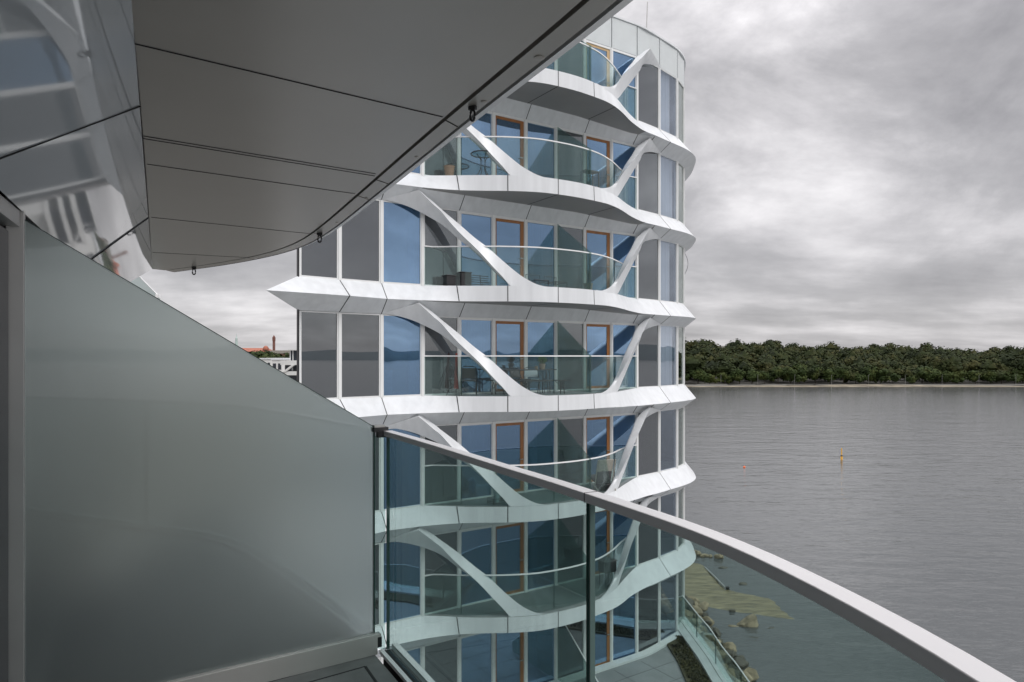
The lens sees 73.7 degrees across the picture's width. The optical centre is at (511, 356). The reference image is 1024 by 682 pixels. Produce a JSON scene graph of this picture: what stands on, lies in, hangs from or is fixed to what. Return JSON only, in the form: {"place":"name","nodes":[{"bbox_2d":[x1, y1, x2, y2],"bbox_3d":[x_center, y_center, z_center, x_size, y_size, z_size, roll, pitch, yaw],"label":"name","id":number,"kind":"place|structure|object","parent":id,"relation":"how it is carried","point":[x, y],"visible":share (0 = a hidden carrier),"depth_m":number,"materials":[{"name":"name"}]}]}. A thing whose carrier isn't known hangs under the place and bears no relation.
{"place":"outdoors","nodes":[
{"label":"outdoors","id":0,"kind":"place"},
{"bbox_2d":[141,0,1023,351],"label":"sky","id":1,"kind":"structure","parent":0,"point":[856,178],"materials":[{"name":"grey"}]},
{"bbox_2d":[586,459,615,490],"bbox_3d":[2.923,3.856,22.424,0.664,1.032,0.894,0,0,-19],"label":"armchair","id":2,"kind":"object","parent":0,"point":[601,478],"visible":0.94,"depth_m":22.14,"materials":[{"name":"beige fabric"}]},
{"bbox_2d":[598,557,617,586],"bbox_3d":[3.151,7.150,22.575,0.540,0.830,0.440,0,0,-33],"label":"chair","id":3,"kind":"object","parent":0,"point":[606,565],"visible":0.88,"depth_m":22.44,"materials":[{"name":"black metal"}]},
{"bbox_2d":[573,635,685,681],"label":"terrace","id":4,"kind":"structure","parent":0,"point":[657,660],"depth_m":23.24,"materials":[{"name":"grey tile"}]},
{"bbox_2d":[267,2,695,681],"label":"apartment building","id":5,"kind":"structure","parent":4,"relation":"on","point":[389,324],"depth_m":21.38,"materials":[{"name":"metal"}]},
{"bbox_2d":[299,311,337,398],"bbox_3d":[-5.101,-0.005,17.969,1.126,2.330,0.102,0,0,-43],"label":"window","id":6,"kind":"structure","parent":5,"relation":"in","point":[318,331],"depth_m":17.97,"materials":[{"name":"glass"}]},
{"bbox_2d":[299,229,337,279],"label":"window","id":7,"kind":"structure","parent":5,"relation":"in","point":[316,260],"depth_m":18.01,"materials":[{"name":"glass"}]},
{"bbox_2d":[341,313,379,398],"bbox_3d":[-4.178,-0.005,18.773,1.200,2.330,0.102,0,0,-40],"label":"window","id":8,"kind":"structure","parent":5,"relation":"in","point":[360,332],"depth_m":18.76,"materials":[{"name":"glass"}]},
{"bbox_2d":[341,199,379,282],"bbox_3d":[-4.178,-3.205,18.773,1.200,2.330,0.102,0,0,-40],"label":"window","id":9,"kind":"structure","parent":5,"relation":"in","point":[360,236],"depth_m":18.80,"materials":[{"name":"glass"}]},
{"bbox_2d":[375,543,379,626],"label":"window","id":10,"kind":"structure","parent":5,"relation":"in","point":[377,545],"depth_m":19.09,"materials":[{"name":"metal"}]},
{"bbox_2d":[375,432,379,511],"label":"window","id":11,"kind":"structure","parent":5,"relation":"in","point":[377,440],"depth_m":19.09,"materials":[{"name":"glass"}]},
{"bbox_2d":[383,541,421,624],"bbox_3d":[-3.157,6.395,19.528,1.214,2.330,0.102,0,0,-33],"label":"window","id":12,"kind":"structure","parent":5,"relation":"in","point":[405,558],"depth_m":19.55,"materials":[{"name":"glass"}]},
{"bbox_2d":[383,428,421,510],"bbox_3d":[-3.157,3.195,19.528,1.214,2.330,0.102,0,0,-33],"label":"window","id":13,"kind":"structure","parent":5,"relation":"in","point":[405,458],"depth_m":19.55,"materials":[{"name":"glass"}]},
{"bbox_2d":[383,314,421,396],"bbox_3d":[-3.157,-0.005,19.528,1.214,2.330,0.102,0,0,-33],"label":"window","id":14,"kind":"structure","parent":5,"relation":"in","point":[402,337],"depth_m":19.51,"materials":[{"name":"glass"}]},
{"bbox_2d":[383,200,421,285],"bbox_3d":[-3.157,-3.205,19.528,1.214,2.330,0.102,0,0,-33],"label":"window","id":15,"kind":"structure","parent":5,"relation":"in","point":[402,224],"depth_m":19.51,"materials":[{"name":"glass"}]},
{"bbox_2d":[406,646,421,666],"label":"window","id":16,"kind":"structure","parent":5,"relation":"in","point":[416,653],"depth_m":19.77,"materials":[{"name":"glass"}]},
{"bbox_2d":[424,637,457,681],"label":"window","id":17,"kind":"structure","parent":5,"relation":"in","point":[441,657],"depth_m":20.23,"materials":[{"name":"glass"}]},
{"bbox_2d":[424,530,457,614],"bbox_3d":[-2.115,6.395,20.218,1.144,2.330,0.102,0,0,-33],"label":"window","id":18,"kind":"structure","parent":5,"relation":"in","point":[440,591],"depth_m":20.19,"materials":[{"name":"glass"}]},
{"bbox_2d":[424,424,457,504],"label":"window","id":19,"kind":"structure","parent":5,"relation":"in","point":[440,482],"depth_m":20.21,"materials":[{"name":"glass"}]},
{"bbox_2d":[424,316,457,394],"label":"window","id":20,"kind":"structure","parent":5,"relation":"in","point":[438,371],"depth_m":20.18,"materials":[{"name":"glass"}]},
{"bbox_2d":[424,208,457,285],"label":"window","id":21,"kind":"structure","parent":5,"relation":"in","point":[438,261],"depth_m":20.16,"materials":[{"name":"glass"}]},
{"bbox_2d":[424,138,457,174],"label":"window","id":22,"kind":"structure","parent":5,"relation":"in","point":[448,154],"depth_m":20.25,"materials":[{"name":"glass"}]},
{"bbox_2d":[442,274,456,285],"bbox_3d":[-1.834,-2.200,19.997,0.350,0.330,0.310,0,0,-33],"label":"storage box","id":23,"kind":"object","parent":5,"relation":"on","point":[448,280],"visible":0.89,"depth_m":19.88,"materials":[{"name":"black metal"}]},
{"bbox_2d":[446,351,459,395],"bbox_3d":[-1.718,0.516,20.044,0.405,1.304,0.538,0,0,0],"label":"folded parasol","id":24,"kind":"object","parent":5,"relation":"on","point":[456,383],"visible":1,"depth_m":20.13,"materials":[{"name":"grey fabric"}]},
{"bbox_2d":[461,366,476,395],"bbox_3d":[-1.282,0.734,20.278,0.505,0.879,0.586,0,0,0],"label":"chair","id":25,"kind":"object","parent":5,"relation":"on","point":[469,374],"visible":0.88,"depth_m":20.05,"materials":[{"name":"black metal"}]},
{"bbox_2d":[456,271,489,285],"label":"folded chairs","id":26,"kind":"object","parent":5,"relation":"on","point":[463,278],"visible":0.84,"depth_m":20.01,"materials":[{"name":"black metal"}]},
{"bbox_2d":[460,422,491,500],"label":"window","id":27,"kind":"structure","parent":5,"relation":"in","point":[476,438],"depth_m":20.86,"materials":[{"name":"glass"}]},
{"bbox_2d":[461,633,491,681],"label":"window","id":28,"kind":"structure","parent":5,"relation":"in","point":[476,649],"depth_m":20.88,"materials":[{"name":"glass"}]},
{"bbox_2d":[461,525,491,606],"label":"window","id":29,"kind":"structure","parent":5,"relation":"in","point":[476,543],"depth_m":20.88,"materials":[{"name":"glass"}]},
{"bbox_2d":[461,317,491,394],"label":"window","id":30,"kind":"structure","parent":5,"relation":"in","point":[477,331],"depth_m":20.92,"materials":[{"name":"glass"}]},
{"bbox_2d":[461,211,491,285],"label":"window","id":31,"kind":"structure","parent":5,"relation":"in","point":[479,225],"depth_m":20.90,"materials":[{"name":"glass"}]},
{"bbox_2d":[461,111,491,174],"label":"window","id":32,"kind":"structure","parent":5,"relation":"in","point":[470,164],"depth_m":20.90,"materials":[{"name":"glass"}]},
{"bbox_2d":[495,522,524,595],"bbox_3d":[-0.083,6.395,21.548,1.144,2.330,0.145,0,0,-33],"label":"balcony door","id":33,"kind":"structure","parent":5,"relation":"in","point":[510,536],"depth_m":21.57,"materials":[{"name":"glass"}]},
{"bbox_2d":[496,632,524,681],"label":"balcony door","id":34,"kind":"structure","parent":5,"relation":"in","point":[510,647],"depth_m":21.57,"materials":[{"name":"glass"}]},
{"bbox_2d":[496,420,524,492],"bbox_3d":[-0.083,3.195,21.548,1.144,2.330,0.145,0,0,-33],"label":"balcony door","id":35,"kind":"structure","parent":5,"relation":"in","point":[510,435],"depth_m":21.59,"materials":[{"name":"glass"}]},
{"bbox_2d":[496,318,524,392],"bbox_3d":[-0.083,-0.005,21.548,1.144,2.330,0.145,0,0,-33],"label":"balcony door","id":36,"kind":"structure","parent":5,"relation":"in","point":[510,333],"depth_m":21.57,"materials":[{"name":"glass"}]},
{"bbox_2d":[496,216,524,285],"bbox_3d":[-0.083,-3.205,21.548,1.144,2.330,0.145,0,0,-33],"label":"balcony door","id":37,"kind":"structure","parent":5,"relation":"in","point":[510,231],"depth_m":21.57,"materials":[{"name":"glass"}]},
{"bbox_2d":[496,113,524,174],"bbox_3d":[-0.083,-6.405,21.548,1.144,2.330,0.145,0,0,-33],"label":"balcony door","id":38,"kind":"structure","parent":5,"relation":"in","point":[506,125],"depth_m":21.59,"materials":[{"name":"glass"}]},
{"bbox_2d":[501,369,556,394],"bbox_3d":[0.454,0.785,20.851,1.900,0.761,0.500,0,0,-33],"label":"folding table","id":39,"kind":"object","parent":5,"relation":"on","point":[506,370],"visible":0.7,"depth_m":20.93,"materials":[{"name":"black metal"}]},
{"bbox_2d":[528,628,554,681],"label":"window","id":40,"kind":"structure","parent":5,"relation":"in","point":[541,644],"depth_m":22.24,"materials":[{"name":"glass"}]},
{"bbox_2d":[528,519,554,591],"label":"window","id":41,"kind":"structure","parent":5,"relation":"in","point":[541,534],"depth_m":22.24,"materials":[{"name":"glass"}]},
{"bbox_2d":[528,418,554,491],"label":"window","id":42,"kind":"structure","parent":5,"relation":"in","point":[541,432],"depth_m":22.24,"materials":[{"name":"glass"}]},
{"bbox_2d":[528,320,554,391],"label":"window","id":43,"kind":"structure","parent":5,"relation":"in","point":[541,333],"depth_m":22.24,"materials":[{"name":"glass"}]},
{"bbox_2d":[528,220,554,286],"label":"window","id":44,"kind":"structure","parent":5,"relation":"in","point":[541,261],"depth_m":22.24,"materials":[{"name":"glass"}]},
{"bbox_2d":[528,120,554,178],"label":"window","id":45,"kind":"structure","parent":5,"relation":"in","point":[541,154],"depth_m":22.24,"materials":[{"name":"glass"}]},
{"bbox_2d":[516,379,570,393],"bbox_3d":[0.960,0.946,20.586,1.850,0.442,0.250,0,0,-33],"label":"folding bench","id":46,"kind":"object","parent":5,"relation":"on","point":[560,384],"visible":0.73,"depth_m":20.54,"materials":[{"name":"black metal"}]},
{"bbox_2d":[557,416,583,484],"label":"window","id":47,"kind":"structure","parent":5,"relation":"in","point":[570,429],"depth_m":22.92,"materials":[{"name":"glass"}]},
{"bbox_2d":[558,620,583,677],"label":"window","id":48,"kind":"structure","parent":5,"relation":"in","point":[570,660],"depth_m":22.89,"materials":[{"name":"glass"}]},
{"bbox_2d":[558,515,583,584],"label":"window","id":49,"kind":"structure","parent":5,"relation":"in","point":[570,529],"depth_m":22.89,"materials":[{"name":"glass"}]},
{"bbox_2d":[558,321,583,390],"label":"window","id":50,"kind":"structure","parent":5,"relation":"in","point":[570,333],"depth_m":22.92,"materials":[{"name":"glass"}]},
{"bbox_2d":[558,224,583,288],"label":"window","id":51,"kind":"structure","parent":5,"relation":"in","point":[570,263],"depth_m":22.89,"materials":[{"name":"glass"}]},
{"bbox_2d":[558,127,583,183],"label":"window","id":52,"kind":"structure","parent":5,"relation":"in","point":[570,158],"depth_m":22.89,"materials":[{"name":"glass"}]},
{"bbox_2d":[558,39,583,77],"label":"window","id":53,"kind":"structure","parent":5,"relation":"in","point":[571,62],"depth_m":22.99,"materials":[{"name":"glass"}]},
{"bbox_2d":[586,414,610,483],"bbox_3d":[2.955,3.195,23.558,1.145,2.330,0.145,0,0,-33],"label":"balcony door","id":54,"kind":"structure","parent":5,"relation":"in","point":[598,427],"depth_m":23.53,"materials":[{"name":"glass"}]},
{"bbox_2d":[586,322,610,389],"bbox_3d":[2.955,-0.005,23.558,1.145,2.330,0.145,0,0,-33],"label":"balcony door","id":55,"kind":"structure","parent":5,"relation":"in","point":[598,334],"depth_m":23.58,"materials":[{"name":"glass"}]},
{"bbox_2d":[586,228,610,290],"bbox_3d":[2.955,-3.205,23.558,1.145,2.330,0.145,0,0,-33],"label":"balcony door","id":56,"kind":"structure","parent":5,"relation":"in","point":[598,241],"depth_m":23.58,"materials":[{"name":"glass"}]},
{"bbox_2d":[586,134,610,187],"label":"balcony door","id":57,"kind":"structure","parent":5,"relation":"in","point":[601,145],"depth_m":23.60,"materials":[{"name":"glass"}]},
{"bbox_2d":[586,40,610,86],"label":"balcony door","id":58,"kind":"structure","parent":5,"relation":"in","point":[600,68],"depth_m":23.58,"materials":[{"name":"glass"}]},
{"bbox_2d":[595,610,610,665],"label":"balcony door","id":59,"kind":"structure","parent":5,"relation":"in","point":[602,621],"depth_m":23.70,"materials":[{"name":"glass"}]},
{"bbox_2d":[595,510,610,575],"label":"balcony door","id":60,"kind":"structure","parent":5,"relation":"in","point":[602,518],"depth_m":23.68,"materials":[{"name":"glass"}]},
{"bbox_2d":[613,593,635,659],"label":"window","id":61,"kind":"structure","parent":5,"relation":"in","point":[624,615],"depth_m":24.27,"materials":[{"name":"glass"}]},
{"bbox_2d":[613,502,635,569],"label":"window","id":62,"kind":"structure","parent":5,"relation":"in","point":[621,524],"depth_m":24.19,"materials":[{"name":"glass"}]},
{"bbox_2d":[613,413,635,478],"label":"window","id":63,"kind":"structure","parent":5,"relation":"in","point":[623,423],"depth_m":24.21,"materials":[{"name":"glass"}]},
{"bbox_2d":[613,323,635,388],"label":"window","id":64,"kind":"structure","parent":5,"relation":"in","point":[623,333],"depth_m":24.24,"materials":[{"name":"glass"}]},
{"bbox_2d":[613,231,635,298],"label":"window","id":65,"kind":"structure","parent":5,"relation":"in","point":[622,242],"depth_m":24.24,"materials":[{"name":"glass"}]},
{"bbox_2d":[613,140,635,208],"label":"window","id":66,"kind":"structure","parent":5,"relation":"in","point":[622,151],"depth_m":24.27,"materials":[{"name":"glass"}]},
{"bbox_2d":[613,49,635,119],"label":"window","id":67,"kind":"structure","parent":5,"relation":"in","point":[622,60],"depth_m":24.27,"materials":[{"name":"glass"}]},
{"bbox_2d":[638,583,658,651],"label":"window","id":68,"kind":"structure","parent":5,"relation":"in","point":[648,598],"depth_m":25.05,"materials":[{"name":"glass"}]},
{"bbox_2d":[638,497,658,565],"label":"window","id":69,"kind":"structure","parent":5,"relation":"in","point":[648,536],"depth_m":25.05,"materials":[{"name":"glass"}]},
{"bbox_2d":[638,411,658,476],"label":"window","id":70,"kind":"structure","parent":5,"relation":"in","point":[648,436],"depth_m":25.09,"materials":[{"name":"glass"}]},
{"bbox_2d":[638,324,658,387],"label":"window","id":71,"kind":"structure","parent":5,"relation":"in","point":[648,346],"depth_m":25.09,"materials":[{"name":"glass"}]},
{"bbox_2d":[638,235,658,300],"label":"window","id":72,"kind":"structure","parent":5,"relation":"in","point":[648,255],"depth_m":25.09,"materials":[{"name":"glass"}]},
{"bbox_2d":[638,152,658,214],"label":"window","id":73,"kind":"structure","parent":5,"relation":"in","point":[648,165],"depth_m":25.09,"materials":[{"name":"glass"}]},
{"bbox_2d":[638,64,658,128],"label":"window","id":74,"kind":"structure","parent":5,"relation":"in","point":[648,75],"depth_m":25.05,"materials":[{"name":"glass"}]},
{"bbox_2d":[661,574,676,640],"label":"window","id":75,"kind":"structure","parent":5,"relation":"in","point":[675,576],"depth_m":26.47,"materials":[{"name":"metal"}]},
{"bbox_2d":[661,491,676,556],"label":"window","id":76,"kind":"structure","parent":5,"relation":"in","point":[675,493],"depth_m":26.47,"materials":[{"name":"metal"}]},
{"bbox_2d":[661,409,676,471],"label":"window","id":77,"kind":"structure","parent":5,"relation":"in","point":[675,410],"depth_m":26.47,"materials":[{"name":"metal"}]},
{"bbox_2d":[661,325,676,386],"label":"window","id":78,"kind":"structure","parent":5,"relation":"in","point":[666,331],"depth_m":26.18,"materials":[{"name":"glass"}]},
{"bbox_2d":[661,240,676,302],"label":"window","id":79,"kind":"structure","parent":5,"relation":"in","point":[664,246],"depth_m":26.18,"materials":[{"name":"glass"}]},
{"bbox_2d":[661,154,676,219],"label":"window","id":80,"kind":"structure","parent":5,"relation":"in","point":[666,165],"depth_m":26.18,"materials":[{"name":"glass"}]},
{"bbox_2d":[661,69,676,137],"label":"window","id":81,"kind":"structure","parent":5,"relation":"in","point":[664,79],"depth_m":26.18,"materials":[{"name":"glass"}]},
{"bbox_2d":[678,570,683,625],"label":"window","id":82,"kind":"structure","parent":5,"relation":"in","point":[681,574],"depth_m":27.01,"materials":[{"name":"glass"}]},
{"bbox_2d":[678,488,683,549],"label":"window","id":83,"kind":"structure","parent":5,"relation":"in","point":[681,492],"depth_m":27.01,"materials":[{"name":"metal"}]},
{"bbox_2d":[678,407,683,466],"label":"window","id":84,"kind":"structure","parent":5,"relation":"in","point":[681,410],"depth_m":27.01,"materials":[{"name":"metal"}]},
{"bbox_2d":[678,326,683,384],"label":"window","id":85,"kind":"structure","parent":5,"relation":"in","point":[680,329],"depth_m":27.01,"materials":[{"name":"glass"}]},
{"bbox_2d":[678,244,683,304],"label":"window","id":86,"kind":"structure","parent":5,"relation":"in","point":[680,249],"depth_m":27.01,"materials":[{"name":"glass"}]},
{"bbox_2d":[678,162,683,223],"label":"window","id":87,"kind":"structure","parent":5,"relation":"in","point":[680,168],"depth_m":27.01,"materials":[{"name":"glass"}]},
{"bbox_2d":[678,80,683,143],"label":"window","id":88,"kind":"structure","parent":5,"relation":"in","point":[680,87],"depth_m":27.01,"materials":[{"name":"glass"}]},
{"bbox_2d":[667,635,710,681],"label":"planting bed","id":89,"kind":"object","parent":4,"relation":"on","point":[686,678],"visible":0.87,"depth_m":23.92,"materials":[{"name":"green plant"}]},
{"bbox_2d":[667,596,749,681],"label":"terrace railing","id":90,"kind":"object","parent":4,"relation":"attached to","point":[708,660],"visible":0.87,"depth_m":24.22,"materials":[{"name":"clear glass"}]},
{"bbox_2d":[685,387,1023,681],"bbox_3d":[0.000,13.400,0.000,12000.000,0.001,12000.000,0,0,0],"label":"water","id":91,"kind":"structure","parent":0,"point":[909,507],"depth_m":58.85,"materials":[{"name":"grey liquid"}]},
{"bbox_2d":[685,563,793,618],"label":"shoal","id":92,"kind":"structure","parent":91,"relation":"in","point":[701,583],"depth_m":37.71,"materials":[{"name":"beige sand"}]},
{"bbox_2d":[736,614,758,626],"bbox_3d":[11.700,13.213,34.069,1.139,0.682,0.751,0,0,0],"label":"boulder","id":93,"kind":"object","parent":91,"relation":"in","point":[750,620],"visible":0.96,"depth_m":33.85,"materials":[{"name":"stone"}]},
{"bbox_2d":[685,346,1023,386],"bbox_3d":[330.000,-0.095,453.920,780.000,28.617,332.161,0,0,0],"label":"shore","id":94,"kind":"structure","parent":0,"point":[692,382],"depth_m":305.96,"materials":[{"name":"beige sand"}]},
{"bbox_2d":[729,368,745,383],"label":"tree","id":95,"kind":"object","parent":94,"relation":"on","point":[738,374],"visible":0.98,"depth_m":308.88,"materials":[{"name":"green plant"}]},
{"bbox_2d":[745,369,762,383],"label":"tree","id":96,"kind":"object","parent":94,"relation":"on","point":[752,375],"visible":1,"depth_m":308.54,"materials":[{"name":"green plant"}]},
{"bbox_2d":[767,366,786,383],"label":"tree","id":97,"kind":"object","parent":94,"relation":"on","point":[777,372],"visible":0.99,"depth_m":309.96,"materials":[{"name":"green plant"}]},
{"bbox_2d":[782,367,801,383],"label":"tree","id":98,"kind":"object","parent":94,"relation":"on","point":[791,375],"visible":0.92,"depth_m":310.04,"materials":[{"name":"green plant"}]},
{"bbox_2d":[792,363,807,383],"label":"tree","id":99,"kind":"object","parent":94,"relation":"on","point":[801,372],"visible":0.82,"depth_m":311.02,"materials":[{"name":"green plant"}]},
{"bbox_2d":[820,367,836,383],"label":"tree","id":100,"kind":"object","parent":94,"relation":"on","point":[828,372],"visible":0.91,"depth_m":309.63,"materials":[{"name":"green plant"}]},
{"bbox_2d":[833,366,850,382],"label":"tree","id":101,"kind":"object","parent":94,"relation":"on","point":[842,373],"visible":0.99,"depth_m":308.51,"materials":[{"name":"green plant"}]},
{"bbox_2d":[685,337,1023,382],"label":"forest","id":102,"kind":"object","parent":94,"relation":"on","point":[713,358],"visible":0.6,"depth_m":342.67,"materials":[{"name":"green plant"}]},
{"bbox_2d":[860,365,877,381],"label":"tree","id":103,"kind":"object","parent":94,"relation":"on","point":[866,371],"visible":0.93,"depth_m":310.81,"materials":[{"name":"green plant"}]},
{"bbox_2d":[871,368,890,383],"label":"tree","id":104,"kind":"object","parent":94,"relation":"on","point":[882,375],"visible":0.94,"depth_m":309.78,"materials":[{"name":"green plant"}]},
{"bbox_2d":[915,365,932,383],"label":"tree","id":105,"kind":"object","parent":94,"relation":"on","point":[923,371],"visible":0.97,"depth_m":310.53,"materials":[{"name":"green plant"}]},
{"bbox_2d":[935,371,954,383],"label":"tree","id":106,"kind":"object","parent":94,"relation":"on","point":[945,377],"visible":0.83,"depth_m":311.54,"materials":[{"name":"green plant"}]},
{"bbox_2d":[951,370,967,383],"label":"tree","id":107,"kind":"object","parent":94,"relation":"on","point":[958,376],"visible":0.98,"depth_m":310.37,"materials":[{"name":"green plant"}]},
{"bbox_3d":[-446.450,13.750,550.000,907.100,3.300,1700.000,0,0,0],"label":"ground","id":108,"kind":"structure","parent":0,"visible":0},
{"bbox_2d":[280,349,296,380],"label":"apartment building","id":109,"kind":"structure","parent":108,"relation":"on","point":[290,370],"depth_m":62.46,"materials":[{"name":"grey"}]},
{"bbox_2d":[0,0,632,681],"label":"apartment building","id":110,"kind":"structure","parent":108,"relation":"on","point":[138,138],"depth_m":2.68,"materials":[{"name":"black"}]},
{"bbox_2d":[0,195,19,681],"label":"window","id":111,"kind":"structure","parent":110,"relation":"in","point":[9,214],"depth_m":2.50,"materials":[{"name":"glass"}]},
{"bbox_2d":[25,220,381,681],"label":"privacy screen","id":112,"kind":"object","parent":110,"relation":"on","point":[199,502],"visible":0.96,"depth_m":2.92,"materials":[{"name":"grey glass"}]},
{"bbox_2d":[372,424,1015,681],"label":"glass railing","id":113,"kind":"object","parent":110,"relation":"on","point":[944,660],"visible":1,"depth_m":1.40,"materials":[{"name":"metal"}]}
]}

